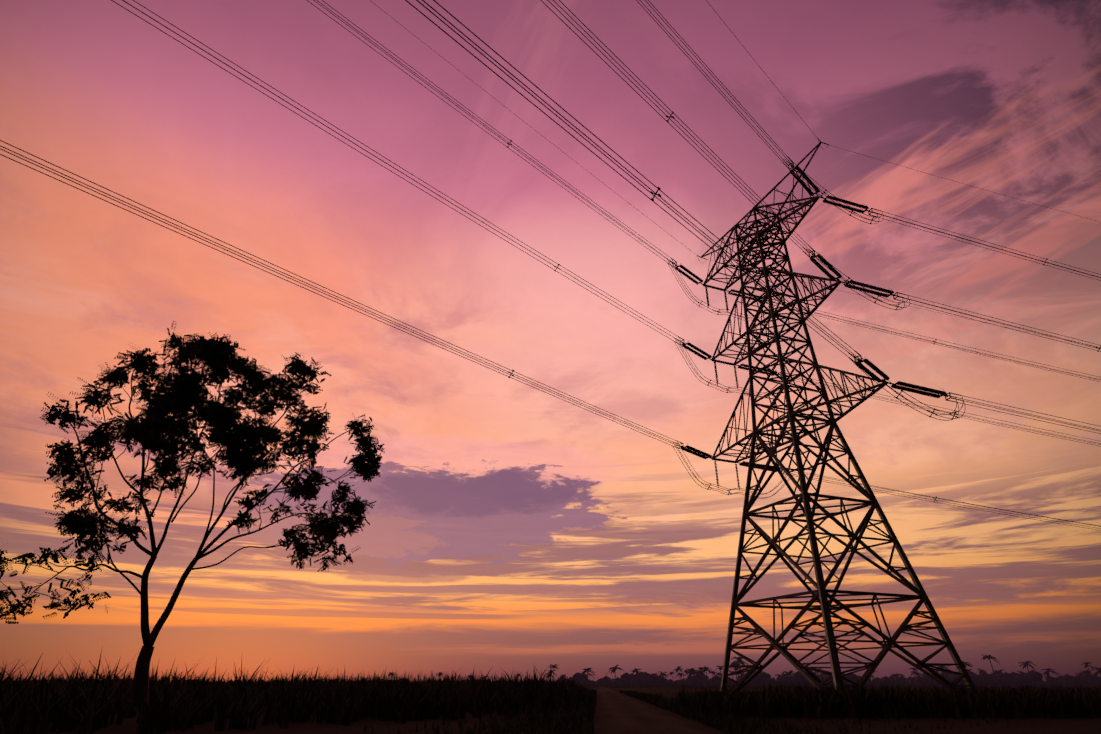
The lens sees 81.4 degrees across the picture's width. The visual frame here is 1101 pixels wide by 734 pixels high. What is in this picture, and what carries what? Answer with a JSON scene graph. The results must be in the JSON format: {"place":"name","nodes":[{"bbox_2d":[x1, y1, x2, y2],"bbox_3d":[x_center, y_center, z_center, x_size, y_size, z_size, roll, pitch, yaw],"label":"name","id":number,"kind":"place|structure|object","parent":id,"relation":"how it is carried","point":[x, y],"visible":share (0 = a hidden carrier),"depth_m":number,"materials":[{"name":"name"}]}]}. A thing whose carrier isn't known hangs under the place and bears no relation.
{"place":"outdoors","nodes":[
{"label":"outdoors","id":0,"kind":"place"},
{"bbox_2d":[0,0,1100,681],"label":"sky","id":1,"kind":"structure","parent":0,"point":[515,524],"materials":[{"name":"pink"}]},
{"bbox_2d":[19,684,1100,733],"bbox_3d":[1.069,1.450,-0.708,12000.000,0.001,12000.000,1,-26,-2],"label":"ground","id":2,"kind":"structure","parent":0,"point":[1000,726],"depth_m":27.40,"materials":[{"name":"soil"}]},
{"bbox_2d":[0,321,384,706],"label":"tree","id":3,"kind":"object","parent":2,"relation":"on","point":[222,431],"depth_m":17.38,"materials":[{"name":"black plant"}]},
{"bbox_2d":[0,650,1100,733],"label":"tall grass","id":4,"kind":"structure","parent":2,"relation":"on","point":[83,704],"depth_m":33.28,"materials":[{"name":"black plant"}]},
{"bbox_2d":[13,655,1100,687],"bbox_3d":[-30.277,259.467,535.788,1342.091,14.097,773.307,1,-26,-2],"label":"distant trees","id":5,"kind":"object","parent":2,"relation":"on","point":[998,678],"visible":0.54,"depth_m":297.81,"materials":[{"name":"grey plant"}]},
{"bbox_2d":[701,142,975,694],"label":"transmission tower","id":6,"kind":"structure","parent":2,"relation":"on","point":[820,596],"depth_m":57.67,"materials":[{"name":"metal"}]},
{"bbox_2d":[507,111,1100,501],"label":"line hardware","id":7,"kind":"object","parent":6,"relation":"attached to","point":[846,283],"visible":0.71,"depth_m":58.85,"materials":[{"name":"metal"}]},
{"bbox_2d":[0,0,1100,529],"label":"conductors","id":8,"kind":"object","parent":7,"relation":"on","point":[628,230],"visible":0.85,"depth_m":47.83,"materials":[{"name":"grey"}]},
{"bbox_2d":[675,166,945,487],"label":"insulator strings","id":9,"kind":"object","parent":6,"relation":"attached to","point":[904,386],"visible":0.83,"depth_m":61.88},
{"bbox_2d":[594,686,723,733],"bbox_3d":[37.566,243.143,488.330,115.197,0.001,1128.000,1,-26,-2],"label":"dirt road","id":10,"kind":"structure","parent":0,"point":[616,712],"depth_m":31.87,"materials":[{"name":"brown soil"}]}
]}

